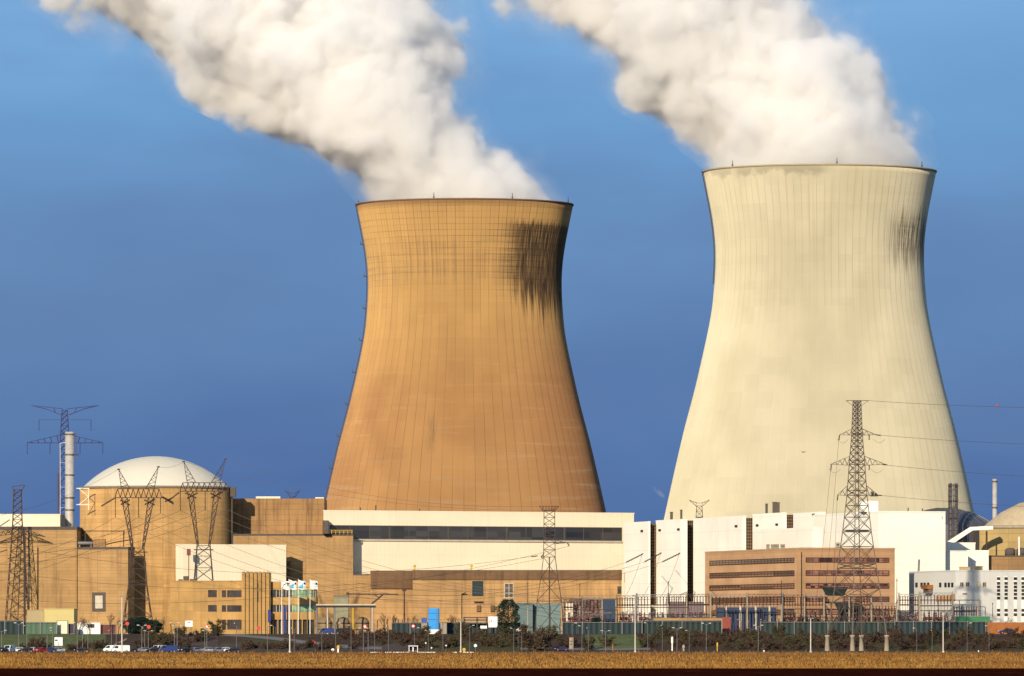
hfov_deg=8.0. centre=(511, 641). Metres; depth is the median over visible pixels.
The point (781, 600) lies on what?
lightning mast
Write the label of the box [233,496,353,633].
auxiliary building
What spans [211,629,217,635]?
bare shrub
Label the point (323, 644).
bare shrub
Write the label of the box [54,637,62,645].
sign board
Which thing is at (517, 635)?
bare shrub
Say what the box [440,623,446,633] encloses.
equipment cabinet
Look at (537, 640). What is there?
bare shrub
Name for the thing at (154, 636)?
bare shrub
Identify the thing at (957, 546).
white hall
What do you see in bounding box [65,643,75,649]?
bare shrub
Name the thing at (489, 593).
overhead wire
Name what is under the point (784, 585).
ribbon window
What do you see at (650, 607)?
busbar
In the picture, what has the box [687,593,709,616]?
busbar gantry
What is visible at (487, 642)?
bare shrub
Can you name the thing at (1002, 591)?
service building
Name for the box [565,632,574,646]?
bare shrub
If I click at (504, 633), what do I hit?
bare shrub
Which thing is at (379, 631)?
bare shrub
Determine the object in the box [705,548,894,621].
office building
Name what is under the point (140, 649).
parked car
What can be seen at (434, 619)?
blue tank
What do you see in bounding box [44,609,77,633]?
storage annex
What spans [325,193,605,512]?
cooling tower
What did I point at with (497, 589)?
overhead wire
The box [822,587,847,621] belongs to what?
steel hopper
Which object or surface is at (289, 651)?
lamp mast
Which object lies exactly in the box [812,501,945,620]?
white hall
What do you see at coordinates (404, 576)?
overhead wire
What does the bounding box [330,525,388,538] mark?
window
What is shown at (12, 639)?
grass bank
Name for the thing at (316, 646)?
bare shrub
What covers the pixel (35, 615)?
storage annex
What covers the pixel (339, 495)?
overhead wire
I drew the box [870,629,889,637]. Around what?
bare shrub
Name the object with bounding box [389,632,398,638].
bare shrub
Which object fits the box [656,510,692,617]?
white hall
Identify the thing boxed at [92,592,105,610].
window
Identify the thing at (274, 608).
ribbon window
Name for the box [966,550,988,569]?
white hall
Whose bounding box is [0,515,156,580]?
overhead wire
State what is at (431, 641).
bare shrub
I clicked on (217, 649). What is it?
parked car
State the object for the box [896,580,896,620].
lightning mast
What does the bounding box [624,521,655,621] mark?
white hall
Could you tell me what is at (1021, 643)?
bare shrub
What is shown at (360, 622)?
storage tank
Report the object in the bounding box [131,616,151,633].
evergreen bush
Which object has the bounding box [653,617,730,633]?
retaining wall
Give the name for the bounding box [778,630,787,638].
bare shrub
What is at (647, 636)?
street lamp
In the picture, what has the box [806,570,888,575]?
ribbon window
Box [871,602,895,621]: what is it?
busbar gantry
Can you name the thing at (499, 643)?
bare shrub
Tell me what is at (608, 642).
bare shrub
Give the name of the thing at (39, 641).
bare shrub
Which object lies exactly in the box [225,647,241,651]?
parked car
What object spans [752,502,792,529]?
white hall
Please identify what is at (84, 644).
bare shrub
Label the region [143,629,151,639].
bare shrub
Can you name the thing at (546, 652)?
car park
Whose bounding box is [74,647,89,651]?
parked car
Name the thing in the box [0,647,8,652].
parked car
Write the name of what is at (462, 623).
bare shrub
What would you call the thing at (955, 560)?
white hall
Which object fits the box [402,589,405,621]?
flood mast
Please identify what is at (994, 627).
boundary wall
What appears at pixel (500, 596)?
overhead wire
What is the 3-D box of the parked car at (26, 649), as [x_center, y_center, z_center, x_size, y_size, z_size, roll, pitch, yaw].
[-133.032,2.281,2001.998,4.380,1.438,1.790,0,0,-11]
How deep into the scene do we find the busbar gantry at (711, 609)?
2457.86 m
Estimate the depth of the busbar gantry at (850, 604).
2457.86 m
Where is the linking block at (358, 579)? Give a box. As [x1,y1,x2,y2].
[353,574,369,633]
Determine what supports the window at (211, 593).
in the office block at (250, 614)
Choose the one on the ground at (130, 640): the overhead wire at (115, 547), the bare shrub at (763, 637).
the bare shrub at (763, 637)
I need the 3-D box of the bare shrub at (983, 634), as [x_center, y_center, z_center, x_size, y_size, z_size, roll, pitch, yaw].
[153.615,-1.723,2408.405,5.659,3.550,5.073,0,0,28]
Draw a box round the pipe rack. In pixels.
[463,617,487,632]
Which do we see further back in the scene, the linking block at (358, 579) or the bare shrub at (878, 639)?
the linking block at (358, 579)
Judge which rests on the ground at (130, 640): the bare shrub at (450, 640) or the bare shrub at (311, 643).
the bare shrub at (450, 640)
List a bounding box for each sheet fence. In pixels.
[0,620,23,633]
[24,621,56,633]
[391,622,520,633]
[562,621,641,633]
[642,620,721,633]
[760,621,894,633]
[895,620,985,633]
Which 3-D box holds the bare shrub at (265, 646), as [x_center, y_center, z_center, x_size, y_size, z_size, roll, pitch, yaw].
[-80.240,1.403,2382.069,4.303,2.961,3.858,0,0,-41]
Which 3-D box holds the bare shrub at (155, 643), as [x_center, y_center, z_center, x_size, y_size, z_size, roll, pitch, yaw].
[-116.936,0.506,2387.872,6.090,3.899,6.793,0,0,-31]
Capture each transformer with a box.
[567,612,578,621]
[618,613,630,621]
[638,612,649,621]
[784,613,796,621]
[906,613,917,620]
[923,612,934,620]
[935,612,946,620]
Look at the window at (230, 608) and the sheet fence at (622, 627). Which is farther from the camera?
the window at (230, 608)
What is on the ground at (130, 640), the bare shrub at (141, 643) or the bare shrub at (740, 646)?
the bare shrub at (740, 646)
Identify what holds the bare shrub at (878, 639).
on the ground at (130, 640)
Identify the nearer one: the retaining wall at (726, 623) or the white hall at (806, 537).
the retaining wall at (726, 623)
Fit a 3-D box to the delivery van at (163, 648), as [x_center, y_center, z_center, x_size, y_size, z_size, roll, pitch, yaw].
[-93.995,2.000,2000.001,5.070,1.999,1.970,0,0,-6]
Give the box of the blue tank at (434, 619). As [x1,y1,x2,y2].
[429,608,439,633]
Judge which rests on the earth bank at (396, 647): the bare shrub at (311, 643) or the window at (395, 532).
the bare shrub at (311, 643)
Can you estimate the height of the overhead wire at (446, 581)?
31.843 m
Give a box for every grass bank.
[0,634,105,649]
[585,634,649,647]
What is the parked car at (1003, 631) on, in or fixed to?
on the ground at (130, 640)
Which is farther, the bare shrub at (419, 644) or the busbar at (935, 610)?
the busbar at (935, 610)
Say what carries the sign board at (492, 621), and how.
on the ground at (130, 640)
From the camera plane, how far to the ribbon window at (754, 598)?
2534.13 m
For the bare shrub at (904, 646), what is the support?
on the ground at (130, 640)
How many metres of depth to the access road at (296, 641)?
2411.18 m
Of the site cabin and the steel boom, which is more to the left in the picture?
the site cabin
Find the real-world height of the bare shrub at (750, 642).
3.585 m
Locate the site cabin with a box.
[77,623,100,633]
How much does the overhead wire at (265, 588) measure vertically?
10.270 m
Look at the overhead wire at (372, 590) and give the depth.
2507.77 m
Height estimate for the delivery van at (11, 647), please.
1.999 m
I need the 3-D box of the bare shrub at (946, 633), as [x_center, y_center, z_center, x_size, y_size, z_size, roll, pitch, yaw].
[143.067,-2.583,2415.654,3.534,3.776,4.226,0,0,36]
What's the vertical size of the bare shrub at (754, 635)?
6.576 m
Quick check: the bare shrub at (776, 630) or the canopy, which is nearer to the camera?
the bare shrub at (776, 630)
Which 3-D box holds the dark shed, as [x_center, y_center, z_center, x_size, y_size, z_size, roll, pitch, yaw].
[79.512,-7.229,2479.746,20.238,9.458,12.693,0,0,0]
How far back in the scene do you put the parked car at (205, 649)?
2045.16 m
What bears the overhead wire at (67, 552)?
attached to the lattice pylon at (136, 552)
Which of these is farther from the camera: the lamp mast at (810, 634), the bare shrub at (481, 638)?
the bare shrub at (481, 638)
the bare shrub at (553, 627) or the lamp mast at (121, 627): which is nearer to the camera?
the lamp mast at (121, 627)
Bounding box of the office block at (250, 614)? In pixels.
[170,572,317,633]
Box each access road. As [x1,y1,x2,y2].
[219,634,381,648]
[520,648,649,649]
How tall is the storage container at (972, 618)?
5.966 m
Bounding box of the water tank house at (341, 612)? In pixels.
[334,596,348,623]
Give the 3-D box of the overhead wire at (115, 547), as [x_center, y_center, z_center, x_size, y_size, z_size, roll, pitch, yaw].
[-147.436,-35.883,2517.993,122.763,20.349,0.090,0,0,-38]
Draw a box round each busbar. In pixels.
[562,609,617,621]
[615,607,689,621]
[615,614,715,621]
[687,604,779,616]
[784,617,897,621]
[897,610,980,620]
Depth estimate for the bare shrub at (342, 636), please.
2411.80 m
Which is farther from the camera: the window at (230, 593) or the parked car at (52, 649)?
the window at (230, 593)
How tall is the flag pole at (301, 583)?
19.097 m
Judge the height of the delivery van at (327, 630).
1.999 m
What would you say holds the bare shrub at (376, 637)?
on the ground at (130, 640)
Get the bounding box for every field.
[0,668,1023,675]
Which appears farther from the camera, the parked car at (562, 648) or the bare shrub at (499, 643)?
the bare shrub at (499, 643)
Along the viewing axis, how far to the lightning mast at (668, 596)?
2483.90 m
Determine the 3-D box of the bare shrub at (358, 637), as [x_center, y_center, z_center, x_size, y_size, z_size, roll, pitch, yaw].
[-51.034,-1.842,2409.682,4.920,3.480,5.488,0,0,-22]
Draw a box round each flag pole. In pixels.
[281,579,288,633]
[288,579,296,633]
[298,579,305,633]
[310,580,317,633]
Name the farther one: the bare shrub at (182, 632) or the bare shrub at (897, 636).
the bare shrub at (182, 632)
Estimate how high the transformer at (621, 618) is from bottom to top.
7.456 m
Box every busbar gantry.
[562,598,581,620]
[581,596,602,621]
[615,594,634,620]
[636,593,667,621]
[669,593,686,617]
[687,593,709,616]
[710,593,746,630]
[746,593,782,630]
[783,593,804,621]
[805,593,824,621]
[848,593,871,621]
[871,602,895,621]
[898,593,918,620]
[919,591,952,620]
[952,603,977,620]
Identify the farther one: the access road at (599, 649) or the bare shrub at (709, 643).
the bare shrub at (709, 643)
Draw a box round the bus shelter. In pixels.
[409,646,417,651]
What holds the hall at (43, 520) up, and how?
on the concrete hall at (58, 592)
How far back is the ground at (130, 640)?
2394.59 m
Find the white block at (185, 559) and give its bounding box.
[175,544,290,581]
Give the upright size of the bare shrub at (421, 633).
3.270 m
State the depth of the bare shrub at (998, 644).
2386.19 m
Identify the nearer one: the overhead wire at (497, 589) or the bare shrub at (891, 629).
the bare shrub at (891, 629)
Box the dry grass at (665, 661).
[0,648,1023,667]
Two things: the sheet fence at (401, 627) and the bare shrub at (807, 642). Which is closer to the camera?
the bare shrub at (807, 642)
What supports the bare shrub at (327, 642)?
on the earth bank at (396, 647)
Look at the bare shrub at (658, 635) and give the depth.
2410.85 m
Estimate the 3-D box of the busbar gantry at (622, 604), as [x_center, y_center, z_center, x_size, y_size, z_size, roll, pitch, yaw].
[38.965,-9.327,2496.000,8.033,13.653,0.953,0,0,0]
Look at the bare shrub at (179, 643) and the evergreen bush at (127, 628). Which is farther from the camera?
the evergreen bush at (127, 628)
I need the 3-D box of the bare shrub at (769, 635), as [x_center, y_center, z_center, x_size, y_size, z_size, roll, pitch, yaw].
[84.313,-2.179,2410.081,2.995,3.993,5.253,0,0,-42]
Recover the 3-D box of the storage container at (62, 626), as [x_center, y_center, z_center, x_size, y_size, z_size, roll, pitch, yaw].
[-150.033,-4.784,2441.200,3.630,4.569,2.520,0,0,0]
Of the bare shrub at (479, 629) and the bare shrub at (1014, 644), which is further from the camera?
the bare shrub at (479, 629)
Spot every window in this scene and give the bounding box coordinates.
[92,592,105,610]
[208,590,216,596]
[208,605,216,610]
[227,590,240,596]
[227,605,240,611]
[227,620,240,628]
[271,590,316,596]
[271,605,315,611]
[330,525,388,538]
[389,526,447,539]
[448,526,506,539]
[472,581,482,595]
[504,583,513,597]
[507,527,564,540]
[565,527,621,540]
[617,586,621,593]
[709,558,793,565]
[709,570,793,577]
[709,583,793,589]
[709,596,793,602]
[712,609,793,615]
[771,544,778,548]
[806,557,888,562]
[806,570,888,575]
[806,583,888,588]
[806,596,888,601]
[806,609,887,614]
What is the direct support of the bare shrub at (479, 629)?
on the ground at (130, 640)
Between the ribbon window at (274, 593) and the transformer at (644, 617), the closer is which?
the transformer at (644, 617)
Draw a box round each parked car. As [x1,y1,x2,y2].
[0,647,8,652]
[18,647,32,651]
[33,647,47,652]
[43,647,56,651]
[51,647,64,651]
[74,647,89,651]
[136,647,148,651]
[145,647,159,651]
[178,647,192,652]
[188,647,201,651]
[201,647,212,651]
[208,647,223,651]
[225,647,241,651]
[555,646,567,650]
[998,628,1012,633]
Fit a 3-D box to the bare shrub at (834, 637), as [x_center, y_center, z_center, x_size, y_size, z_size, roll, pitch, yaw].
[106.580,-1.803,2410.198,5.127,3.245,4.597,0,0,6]
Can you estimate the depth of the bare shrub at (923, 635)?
2402.89 m
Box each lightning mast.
[527,583,528,632]
[668,581,668,612]
[781,580,781,621]
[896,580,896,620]
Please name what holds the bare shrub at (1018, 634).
on the ground at (130, 640)
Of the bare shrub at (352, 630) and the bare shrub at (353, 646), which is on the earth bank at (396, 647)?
the bare shrub at (353, 646)
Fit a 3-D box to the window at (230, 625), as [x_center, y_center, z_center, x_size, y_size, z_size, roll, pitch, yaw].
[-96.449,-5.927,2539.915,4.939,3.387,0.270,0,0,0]
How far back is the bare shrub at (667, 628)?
2418.87 m
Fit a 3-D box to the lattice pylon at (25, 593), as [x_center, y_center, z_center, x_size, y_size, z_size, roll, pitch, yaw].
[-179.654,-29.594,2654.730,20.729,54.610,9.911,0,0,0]
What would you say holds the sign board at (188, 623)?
on the ground at (130, 640)
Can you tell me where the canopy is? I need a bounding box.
[316,604,375,633]
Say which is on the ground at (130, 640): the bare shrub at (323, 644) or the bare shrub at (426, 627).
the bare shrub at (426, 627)
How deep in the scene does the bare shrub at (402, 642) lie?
2393.94 m
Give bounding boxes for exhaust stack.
[60,432,78,526]
[992,479,997,518]
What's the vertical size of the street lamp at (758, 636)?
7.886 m
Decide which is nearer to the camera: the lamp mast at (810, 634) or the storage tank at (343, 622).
the lamp mast at (810, 634)
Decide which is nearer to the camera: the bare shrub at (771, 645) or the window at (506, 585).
the bare shrub at (771, 645)
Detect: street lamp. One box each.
[14,622,23,651]
[335,623,338,651]
[371,622,374,651]
[644,622,647,651]
[753,625,762,651]
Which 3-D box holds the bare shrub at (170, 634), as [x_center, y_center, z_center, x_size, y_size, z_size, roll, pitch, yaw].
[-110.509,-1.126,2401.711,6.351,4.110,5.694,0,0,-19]
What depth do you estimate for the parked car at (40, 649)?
1989.35 m
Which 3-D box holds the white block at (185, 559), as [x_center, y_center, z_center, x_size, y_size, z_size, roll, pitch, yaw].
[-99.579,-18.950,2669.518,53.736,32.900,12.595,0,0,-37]
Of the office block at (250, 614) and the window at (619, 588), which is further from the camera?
the window at (619, 588)
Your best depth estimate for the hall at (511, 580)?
2668.00 m
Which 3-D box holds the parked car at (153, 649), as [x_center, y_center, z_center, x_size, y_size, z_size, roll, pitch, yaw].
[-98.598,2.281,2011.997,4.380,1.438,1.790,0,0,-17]
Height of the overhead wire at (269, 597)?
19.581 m
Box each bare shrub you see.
[19,641,33,647]
[29,635,45,646]
[33,640,48,647]
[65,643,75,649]
[70,642,80,648]
[78,639,94,647]
[92,639,98,648]
[97,641,107,648]
[134,637,153,647]
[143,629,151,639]
[145,638,163,647]
[149,630,164,641]
[157,633,172,644]
[167,633,182,642]
[171,635,193,647]
[176,626,185,636]
[193,629,209,640]
[207,618,227,634]
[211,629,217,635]
[240,639,252,649]
[251,640,264,647]
[262,642,271,648]
[274,639,286,648]
[282,637,294,646]
[290,643,302,649]
[301,639,309,647]
[305,636,314,647]
[314,643,321,649]
[317,640,326,649]
[319,638,337,647]
[327,641,339,648]
[338,631,355,639]
[341,626,354,637]
[348,641,358,648]
[349,632,364,639]
[353,640,368,646]
[367,628,382,638]
[371,631,383,640]
[378,635,390,644]
[382,627,394,635]
[385,630,399,636]
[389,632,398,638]
[397,632,416,642]
[397,638,406,645]
[404,631,420,638]
[412,630,429,637]
[412,639,424,647]
[417,625,430,634]
[419,634,436,647]
[435,628,442,636]
[438,634,452,643]
[440,640,447,647]
[446,635,456,647]
[452,624,473,638]
[455,621,470,633]
[464,630,475,638]
[466,633,478,640]
[474,627,485,634]
[477,633,492,645]
[479,637,495,646]
[492,636,506,647]
[495,624,511,637]
[507,634,518,646]
[511,626,520,639]
[515,624,554,650]
[547,624,558,636]
[556,634,562,641]
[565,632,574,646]
[573,636,577,646]
[579,634,595,650]
[597,635,615,646]
[636,636,649,647]
[638,632,654,639]
[643,635,657,645]
[654,633,661,639]
[655,625,671,636]
[667,638,684,646]
[675,628,691,640]
[689,638,700,646]
[693,629,710,638]
[701,637,715,645]
[702,635,716,644]
[718,631,726,639]
[723,641,731,648]
[726,628,740,635]
[726,634,737,642]
[732,640,746,649]
[733,631,743,637]
[741,627,757,636]
[742,637,753,646]
[745,629,762,645]
[751,637,772,649]
[757,632,766,639]
[762,630,773,639]
[765,639,775,648]
[770,624,786,636]
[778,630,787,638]
[782,635,798,648]
[785,634,802,647]
[791,641,800,649]
[796,627,803,635]
[802,635,818,647]
[813,641,823,647]
[816,634,832,645]
[828,633,842,639]
[834,640,849,648]
[858,630,874,643]
[858,642,875,648]
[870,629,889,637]
[874,633,893,642]
[886,625,902,632]
[891,627,902,640]
[897,641,918,649]
[900,637,921,647]
[908,631,926,640]
[923,637,931,645]
[926,627,937,638]
[941,642,958,649]
[942,628,949,637]
[944,640,949,649]
[950,629,963,642]
[952,635,958,643]
[955,639,970,645]
[957,625,974,639]
[970,631,987,638]
[971,635,986,644]
[980,639,994,649]
[988,638,1001,647]
[999,638,1013,647]
[1004,626,1018,635]
[1004,638,1017,647]
[1011,630,1023,637]
[1017,637,1023,648]
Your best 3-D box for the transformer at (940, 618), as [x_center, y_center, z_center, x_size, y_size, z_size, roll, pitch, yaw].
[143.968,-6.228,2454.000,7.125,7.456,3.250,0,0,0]
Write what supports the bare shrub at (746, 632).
on the ground at (130, 640)
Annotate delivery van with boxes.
[4,645,15,651]
[103,645,118,651]
[111,645,129,652]
[159,645,177,651]
[319,628,333,633]
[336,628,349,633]
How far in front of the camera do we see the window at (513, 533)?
2734.70 m
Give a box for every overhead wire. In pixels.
[0,511,178,547]
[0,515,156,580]
[0,559,538,588]
[3,510,226,564]
[3,544,525,573]
[4,510,203,555]
[4,518,136,571]
[8,546,567,603]
[126,522,552,604]
[141,518,572,604]
[161,513,590,603]
[182,511,617,598]
[187,462,491,509]
[206,510,637,598]
[226,459,531,506]
[229,510,652,599]
[349,562,642,595]
[355,562,660,600]
[360,562,625,591]
[816,470,830,597]
[826,441,838,579]
[879,401,1023,407]
[882,435,1014,443]
[882,495,1023,506]
[889,465,1013,475]
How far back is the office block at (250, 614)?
2540.00 m
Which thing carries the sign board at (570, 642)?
on the ground at (130, 640)
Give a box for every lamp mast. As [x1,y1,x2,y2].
[119,596,124,652]
[287,585,292,652]
[458,619,463,652]
[632,595,637,651]
[808,618,813,652]
[940,611,945,652]
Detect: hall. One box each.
[0,514,64,526]
[0,527,81,621]
[323,505,633,620]
[370,565,621,633]
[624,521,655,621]
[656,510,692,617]
[693,516,752,611]
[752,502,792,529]
[752,527,822,549]
[793,512,825,527]
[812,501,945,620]
[918,551,967,570]
[946,542,975,550]
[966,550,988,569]
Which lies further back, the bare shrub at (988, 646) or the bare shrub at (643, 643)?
the bare shrub at (643, 643)
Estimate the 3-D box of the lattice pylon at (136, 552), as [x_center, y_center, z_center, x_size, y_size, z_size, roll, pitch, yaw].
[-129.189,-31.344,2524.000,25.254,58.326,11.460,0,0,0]
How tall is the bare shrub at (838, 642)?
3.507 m
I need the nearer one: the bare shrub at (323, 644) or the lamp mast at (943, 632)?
the lamp mast at (943, 632)
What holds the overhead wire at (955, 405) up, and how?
attached to the lattice pylon at (857, 410)
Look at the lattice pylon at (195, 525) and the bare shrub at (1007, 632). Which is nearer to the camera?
the bare shrub at (1007, 632)
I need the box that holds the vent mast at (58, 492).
[57,471,62,513]
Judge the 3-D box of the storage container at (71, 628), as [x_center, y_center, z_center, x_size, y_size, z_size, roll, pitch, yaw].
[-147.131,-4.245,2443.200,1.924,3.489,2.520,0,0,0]
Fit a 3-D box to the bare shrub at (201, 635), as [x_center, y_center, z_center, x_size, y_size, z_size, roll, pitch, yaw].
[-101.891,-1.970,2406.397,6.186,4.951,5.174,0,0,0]
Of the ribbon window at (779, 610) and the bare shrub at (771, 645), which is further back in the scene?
the ribbon window at (779, 610)
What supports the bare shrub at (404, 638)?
on the ground at (130, 640)
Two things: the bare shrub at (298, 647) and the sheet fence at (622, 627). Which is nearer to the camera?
the bare shrub at (298, 647)
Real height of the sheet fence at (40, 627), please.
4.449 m
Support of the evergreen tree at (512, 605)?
on the ground at (130, 640)
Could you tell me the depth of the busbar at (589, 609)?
2469.98 m
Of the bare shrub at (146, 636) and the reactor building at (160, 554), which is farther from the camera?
the reactor building at (160, 554)
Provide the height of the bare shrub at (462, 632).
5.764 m
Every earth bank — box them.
[142,634,217,648]
[220,644,422,649]
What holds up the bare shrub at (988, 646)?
on the ground at (130, 640)
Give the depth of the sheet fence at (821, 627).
2436.09 m
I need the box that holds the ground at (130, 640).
[5,634,1023,651]
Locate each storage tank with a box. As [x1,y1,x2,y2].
[318,617,331,633]
[336,617,349,628]
[355,617,369,633]
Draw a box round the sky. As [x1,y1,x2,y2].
[0,0,1023,616]
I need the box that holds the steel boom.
[346,592,397,603]
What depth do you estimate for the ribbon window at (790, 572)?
2532.28 m
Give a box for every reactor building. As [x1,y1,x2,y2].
[76,456,235,633]
[924,508,993,550]
[978,502,1023,554]
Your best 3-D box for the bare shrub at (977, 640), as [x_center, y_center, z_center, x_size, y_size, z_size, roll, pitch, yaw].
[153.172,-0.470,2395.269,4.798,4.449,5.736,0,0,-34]
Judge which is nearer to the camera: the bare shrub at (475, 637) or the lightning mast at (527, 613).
the bare shrub at (475, 637)
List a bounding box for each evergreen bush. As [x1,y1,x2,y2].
[122,617,141,633]
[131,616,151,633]
[142,619,163,633]
[590,617,602,621]
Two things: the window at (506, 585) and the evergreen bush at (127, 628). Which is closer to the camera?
the evergreen bush at (127, 628)
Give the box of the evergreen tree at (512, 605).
[494,599,520,632]
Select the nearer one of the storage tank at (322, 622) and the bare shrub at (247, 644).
the bare shrub at (247, 644)
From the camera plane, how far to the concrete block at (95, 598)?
2657.52 m
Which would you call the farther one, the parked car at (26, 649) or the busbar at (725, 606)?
the busbar at (725, 606)
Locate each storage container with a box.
[57,620,67,633]
[68,624,74,633]
[101,624,115,633]
[517,603,532,633]
[533,603,560,633]
[565,603,572,620]
[955,616,989,621]
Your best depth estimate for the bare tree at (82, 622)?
2448.01 m
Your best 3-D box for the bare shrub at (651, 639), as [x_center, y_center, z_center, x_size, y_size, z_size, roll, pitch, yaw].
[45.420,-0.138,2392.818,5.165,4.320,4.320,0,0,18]
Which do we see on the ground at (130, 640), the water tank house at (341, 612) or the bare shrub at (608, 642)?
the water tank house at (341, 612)
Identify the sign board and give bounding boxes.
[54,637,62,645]
[185,621,192,633]
[421,618,426,628]
[488,617,496,626]
[569,637,572,650]
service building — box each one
[909,566,1023,621]
[989,537,1023,569]
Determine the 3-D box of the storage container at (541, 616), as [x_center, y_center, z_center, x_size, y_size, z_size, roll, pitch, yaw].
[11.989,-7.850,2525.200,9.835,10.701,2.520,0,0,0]
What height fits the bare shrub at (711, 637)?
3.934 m
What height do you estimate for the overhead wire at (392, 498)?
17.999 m
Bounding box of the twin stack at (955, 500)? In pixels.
[948,483,958,541]
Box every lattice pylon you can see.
[0,485,45,621]
[27,405,102,513]
[101,466,173,633]
[164,458,228,580]
[531,506,568,629]
[689,500,708,517]
[825,400,888,650]
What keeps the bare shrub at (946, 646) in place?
on the ground at (130, 640)
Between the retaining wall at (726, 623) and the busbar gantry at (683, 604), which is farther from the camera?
the busbar gantry at (683, 604)
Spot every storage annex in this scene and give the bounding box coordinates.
[27,610,43,621]
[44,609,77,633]
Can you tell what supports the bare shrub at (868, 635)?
on the ground at (130, 640)
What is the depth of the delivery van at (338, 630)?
2451.04 m
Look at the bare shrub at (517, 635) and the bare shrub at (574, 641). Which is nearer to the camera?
the bare shrub at (574, 641)
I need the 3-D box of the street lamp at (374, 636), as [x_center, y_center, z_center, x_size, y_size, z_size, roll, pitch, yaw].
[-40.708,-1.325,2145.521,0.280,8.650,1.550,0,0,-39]
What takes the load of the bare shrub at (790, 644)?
on the ground at (130, 640)
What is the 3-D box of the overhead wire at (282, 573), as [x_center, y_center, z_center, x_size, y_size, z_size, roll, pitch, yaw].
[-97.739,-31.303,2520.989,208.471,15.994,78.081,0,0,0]
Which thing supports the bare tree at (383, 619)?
on the ground at (130, 640)
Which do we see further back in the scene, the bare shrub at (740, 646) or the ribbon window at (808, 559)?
the ribbon window at (808, 559)
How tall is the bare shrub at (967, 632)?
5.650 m
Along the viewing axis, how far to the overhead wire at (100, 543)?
2525.93 m
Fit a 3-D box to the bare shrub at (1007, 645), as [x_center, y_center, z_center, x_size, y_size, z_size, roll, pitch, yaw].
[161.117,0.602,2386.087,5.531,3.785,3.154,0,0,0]
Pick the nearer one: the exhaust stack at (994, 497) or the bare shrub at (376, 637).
the bare shrub at (376, 637)
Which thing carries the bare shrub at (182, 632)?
on the earth bank at (212, 641)
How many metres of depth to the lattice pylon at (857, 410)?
2329.35 m
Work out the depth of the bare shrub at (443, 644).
2385.32 m
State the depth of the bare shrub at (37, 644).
2382.14 m
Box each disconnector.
[563,610,576,621]
[782,609,793,621]
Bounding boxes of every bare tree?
[77,618,86,633]
[107,614,113,633]
[116,617,124,633]
[378,613,389,629]
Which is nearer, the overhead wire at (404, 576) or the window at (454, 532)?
the overhead wire at (404, 576)
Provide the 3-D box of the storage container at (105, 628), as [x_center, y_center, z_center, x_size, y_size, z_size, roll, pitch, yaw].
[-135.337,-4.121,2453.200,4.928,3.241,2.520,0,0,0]
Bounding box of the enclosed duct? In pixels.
[947,526,992,549]
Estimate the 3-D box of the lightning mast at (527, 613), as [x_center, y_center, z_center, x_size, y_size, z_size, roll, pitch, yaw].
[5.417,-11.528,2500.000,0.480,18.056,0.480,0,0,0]
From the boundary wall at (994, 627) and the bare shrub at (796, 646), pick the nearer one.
the bare shrub at (796, 646)
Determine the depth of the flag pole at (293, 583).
2521.97 m
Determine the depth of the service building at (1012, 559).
2590.00 m
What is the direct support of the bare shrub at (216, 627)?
on the earth bank at (212, 641)
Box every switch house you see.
[569,599,599,620]
[603,598,614,621]
[669,602,703,617]
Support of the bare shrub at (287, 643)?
on the earth bank at (396, 647)
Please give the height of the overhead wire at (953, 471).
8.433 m
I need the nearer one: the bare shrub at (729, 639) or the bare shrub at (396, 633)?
the bare shrub at (729, 639)
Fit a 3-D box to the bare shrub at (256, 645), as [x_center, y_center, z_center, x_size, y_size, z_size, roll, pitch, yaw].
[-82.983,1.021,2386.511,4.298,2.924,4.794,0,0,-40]
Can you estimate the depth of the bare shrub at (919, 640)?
2386.43 m
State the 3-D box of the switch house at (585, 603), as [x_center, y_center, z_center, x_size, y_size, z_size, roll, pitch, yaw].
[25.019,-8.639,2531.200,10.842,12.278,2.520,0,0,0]
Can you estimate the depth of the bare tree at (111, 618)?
2449.49 m
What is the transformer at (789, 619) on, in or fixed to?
on the ground at (130, 640)
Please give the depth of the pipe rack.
2439.80 m
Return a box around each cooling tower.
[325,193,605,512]
[650,160,973,619]
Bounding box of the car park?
[11,652,1022,652]
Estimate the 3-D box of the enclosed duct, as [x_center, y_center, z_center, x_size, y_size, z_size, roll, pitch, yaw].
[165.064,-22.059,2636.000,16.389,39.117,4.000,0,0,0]
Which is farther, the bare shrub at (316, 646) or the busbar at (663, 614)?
the busbar at (663, 614)
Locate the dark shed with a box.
[716,606,776,632]
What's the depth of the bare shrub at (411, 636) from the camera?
2413.71 m
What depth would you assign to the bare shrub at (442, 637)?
2398.45 m
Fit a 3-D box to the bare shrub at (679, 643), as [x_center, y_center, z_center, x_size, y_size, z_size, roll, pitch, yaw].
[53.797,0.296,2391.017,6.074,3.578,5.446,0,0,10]
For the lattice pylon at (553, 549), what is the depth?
2480.11 m
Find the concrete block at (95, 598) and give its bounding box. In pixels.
[77,531,134,633]
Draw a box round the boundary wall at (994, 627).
[986,622,1023,633]
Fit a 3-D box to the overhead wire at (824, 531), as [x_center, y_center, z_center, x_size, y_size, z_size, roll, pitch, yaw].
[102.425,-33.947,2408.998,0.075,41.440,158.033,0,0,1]

